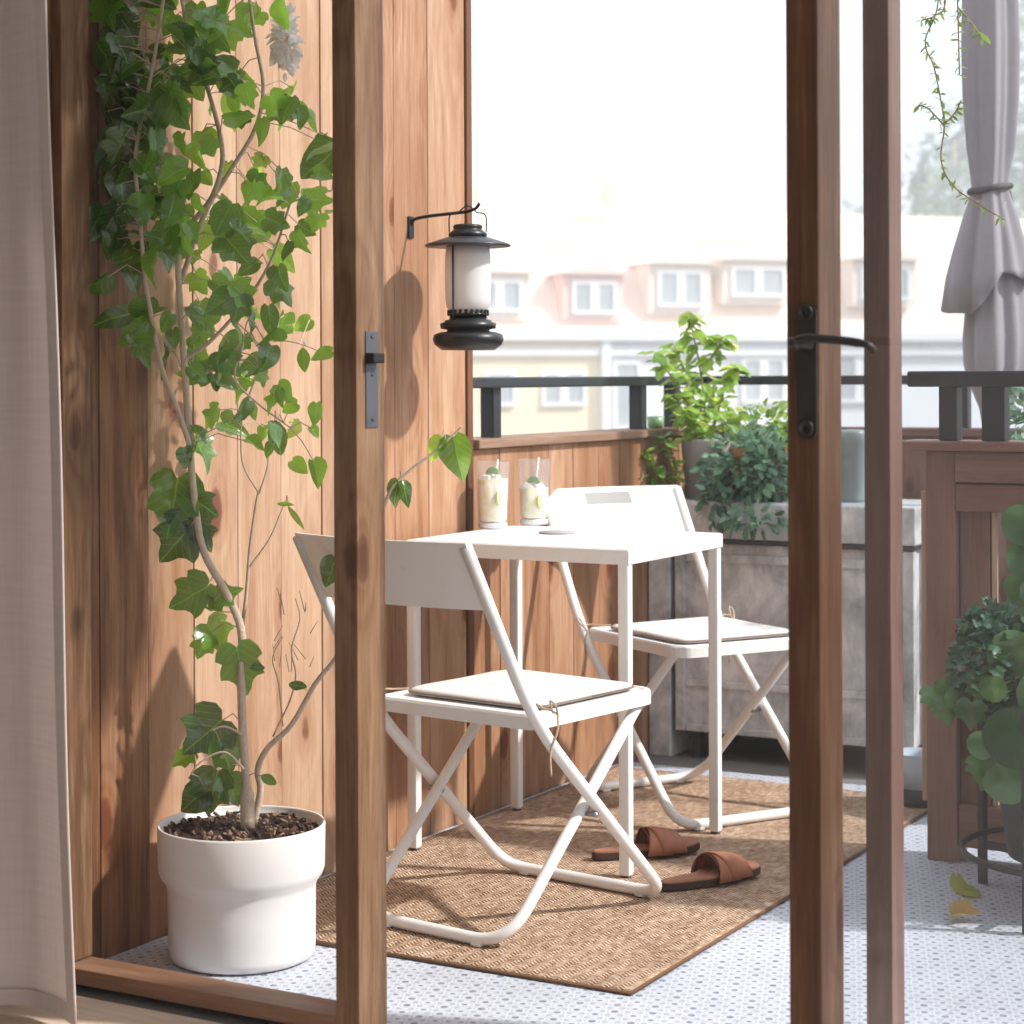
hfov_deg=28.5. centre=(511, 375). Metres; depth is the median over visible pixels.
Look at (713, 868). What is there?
sandal
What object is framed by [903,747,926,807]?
blue pot
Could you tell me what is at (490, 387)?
railing
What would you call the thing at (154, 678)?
plank wall
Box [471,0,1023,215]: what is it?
sky
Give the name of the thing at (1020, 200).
leafy tree
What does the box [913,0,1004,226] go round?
hanging vine
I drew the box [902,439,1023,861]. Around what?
board parapet
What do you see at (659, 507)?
folding chair
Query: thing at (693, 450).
herb pot
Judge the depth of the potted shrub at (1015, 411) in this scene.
4.97 m
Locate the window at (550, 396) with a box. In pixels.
[541,372,586,405]
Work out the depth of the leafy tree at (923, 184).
81.36 m
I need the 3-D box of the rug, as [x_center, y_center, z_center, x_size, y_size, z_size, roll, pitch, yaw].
[0.249,1.094,4.602,0.950,0.008,1.842,0,0,29]
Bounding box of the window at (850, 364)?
[841,355,863,402]
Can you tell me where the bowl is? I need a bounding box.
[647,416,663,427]
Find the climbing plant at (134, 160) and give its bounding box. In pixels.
[88,0,471,828]
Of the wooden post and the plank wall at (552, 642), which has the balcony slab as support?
the plank wall at (552, 642)
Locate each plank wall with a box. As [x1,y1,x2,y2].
[88,0,474,958]
[473,425,716,817]
[715,426,1020,746]
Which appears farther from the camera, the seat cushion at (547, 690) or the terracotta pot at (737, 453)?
the terracotta pot at (737, 453)
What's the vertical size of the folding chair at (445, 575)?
0.786 m
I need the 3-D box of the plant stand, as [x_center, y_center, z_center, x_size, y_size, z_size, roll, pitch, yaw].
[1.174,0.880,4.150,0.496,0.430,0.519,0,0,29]
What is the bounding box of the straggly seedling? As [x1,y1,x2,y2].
[638,432,685,485]
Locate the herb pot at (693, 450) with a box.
[681,439,733,499]
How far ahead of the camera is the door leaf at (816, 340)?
2.96 m
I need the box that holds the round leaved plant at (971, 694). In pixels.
[919,504,1023,808]
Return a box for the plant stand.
[960,711,1023,933]
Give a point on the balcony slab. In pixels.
(757, 755)
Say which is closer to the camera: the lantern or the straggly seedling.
the lantern
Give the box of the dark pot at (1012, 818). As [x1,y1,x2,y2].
[993,707,1021,862]
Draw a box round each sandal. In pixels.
[592,826,699,860]
[661,851,760,891]
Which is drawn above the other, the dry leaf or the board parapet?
the board parapet
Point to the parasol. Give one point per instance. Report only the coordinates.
(983, 292)
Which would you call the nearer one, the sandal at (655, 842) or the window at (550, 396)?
the sandal at (655, 842)
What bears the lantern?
hanging from the wall hook
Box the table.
[407,525,722,877]
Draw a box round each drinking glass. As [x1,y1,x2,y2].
[478,459,507,528]
[519,457,547,524]
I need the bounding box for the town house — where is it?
[472,181,1023,436]
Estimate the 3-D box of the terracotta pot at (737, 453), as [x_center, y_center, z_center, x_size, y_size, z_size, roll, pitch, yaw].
[0.732,0.287,5.899,0.190,0.150,0.190,0,0,29]
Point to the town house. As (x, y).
(616, 282)
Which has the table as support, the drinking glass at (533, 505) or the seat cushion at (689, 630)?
the drinking glass at (533, 505)
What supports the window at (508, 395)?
in the town house
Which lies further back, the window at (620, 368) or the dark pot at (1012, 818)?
the window at (620, 368)
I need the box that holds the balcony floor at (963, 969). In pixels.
[106,762,1023,1023]
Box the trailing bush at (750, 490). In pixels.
[689,419,787,542]
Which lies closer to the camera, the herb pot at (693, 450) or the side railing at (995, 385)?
the side railing at (995, 385)
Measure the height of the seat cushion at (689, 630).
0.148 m
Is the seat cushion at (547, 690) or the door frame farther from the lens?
the seat cushion at (547, 690)
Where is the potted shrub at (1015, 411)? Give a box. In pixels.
[999,387,1023,802]
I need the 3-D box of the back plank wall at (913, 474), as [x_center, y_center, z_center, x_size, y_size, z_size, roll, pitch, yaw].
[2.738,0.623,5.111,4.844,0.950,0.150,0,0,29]
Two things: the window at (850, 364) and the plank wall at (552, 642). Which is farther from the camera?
the window at (850, 364)
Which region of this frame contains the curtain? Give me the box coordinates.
[0,0,76,1023]
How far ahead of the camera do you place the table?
4.64 m
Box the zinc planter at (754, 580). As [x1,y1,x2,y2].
[675,499,921,757]
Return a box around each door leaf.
[51,0,386,1023]
[786,0,876,1023]
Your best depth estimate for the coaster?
4.79 m
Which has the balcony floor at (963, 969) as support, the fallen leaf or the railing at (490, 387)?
the fallen leaf
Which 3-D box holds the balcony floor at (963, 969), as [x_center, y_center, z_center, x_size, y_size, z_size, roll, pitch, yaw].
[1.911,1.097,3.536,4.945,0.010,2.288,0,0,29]
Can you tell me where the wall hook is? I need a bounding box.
[408,202,480,237]
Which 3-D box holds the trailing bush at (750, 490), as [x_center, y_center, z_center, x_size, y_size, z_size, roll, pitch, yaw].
[0.693,0.299,5.816,0.357,0.349,0.429,0,0,29]
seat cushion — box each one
[386,670,634,775]
[577,606,788,674]
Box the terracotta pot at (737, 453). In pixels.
[730,447,787,493]
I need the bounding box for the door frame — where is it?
[47,0,51,157]
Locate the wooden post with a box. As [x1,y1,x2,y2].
[862,0,904,1023]
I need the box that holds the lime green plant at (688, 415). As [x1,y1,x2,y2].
[638,312,751,446]
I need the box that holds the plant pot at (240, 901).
[157,805,324,974]
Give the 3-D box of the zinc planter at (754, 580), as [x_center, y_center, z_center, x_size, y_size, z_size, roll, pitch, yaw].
[0.872,0.735,5.833,0.731,0.747,0.380,0,0,29]
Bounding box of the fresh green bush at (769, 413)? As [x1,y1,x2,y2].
[715,397,787,448]
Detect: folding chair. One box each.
[293,532,661,946]
[545,485,788,830]
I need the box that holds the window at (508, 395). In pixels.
[483,372,516,405]
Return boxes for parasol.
[941,0,1023,422]
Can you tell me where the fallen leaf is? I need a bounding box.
[950,873,981,896]
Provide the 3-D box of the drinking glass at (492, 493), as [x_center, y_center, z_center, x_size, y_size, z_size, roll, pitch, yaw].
[-0.047,0.292,4.979,0.084,0.170,0.084,0,0,29]
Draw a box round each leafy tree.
[840,93,1023,218]
[1015,0,1023,209]
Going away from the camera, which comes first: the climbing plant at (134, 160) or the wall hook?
the climbing plant at (134, 160)
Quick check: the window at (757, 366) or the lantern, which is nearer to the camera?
the lantern
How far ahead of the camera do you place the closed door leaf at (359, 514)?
3.40 m
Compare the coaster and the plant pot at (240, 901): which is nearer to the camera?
the plant pot at (240, 901)
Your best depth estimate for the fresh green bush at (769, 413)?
5.97 m
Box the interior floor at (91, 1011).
[0,996,221,1023]
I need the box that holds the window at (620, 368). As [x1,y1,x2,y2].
[613,361,640,428]
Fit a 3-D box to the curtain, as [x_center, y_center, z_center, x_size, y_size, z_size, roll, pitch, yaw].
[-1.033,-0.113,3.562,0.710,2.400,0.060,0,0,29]
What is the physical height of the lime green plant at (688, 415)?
0.439 m
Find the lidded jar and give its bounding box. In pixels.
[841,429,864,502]
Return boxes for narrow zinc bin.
[649,556,708,756]
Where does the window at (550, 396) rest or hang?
in the town house
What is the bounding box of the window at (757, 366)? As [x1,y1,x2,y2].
[741,357,786,403]
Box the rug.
[316,766,926,994]
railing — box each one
[473,375,970,437]
[907,371,1023,440]
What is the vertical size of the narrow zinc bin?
0.641 m
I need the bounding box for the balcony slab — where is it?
[75,734,865,1023]
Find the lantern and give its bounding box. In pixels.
[425,205,510,349]
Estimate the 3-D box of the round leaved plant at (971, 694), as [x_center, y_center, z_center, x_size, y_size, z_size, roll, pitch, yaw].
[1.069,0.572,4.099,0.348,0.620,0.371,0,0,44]
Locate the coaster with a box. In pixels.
[539,530,574,534]
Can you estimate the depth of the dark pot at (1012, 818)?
4.11 m
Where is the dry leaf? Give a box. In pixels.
[946,898,979,916]

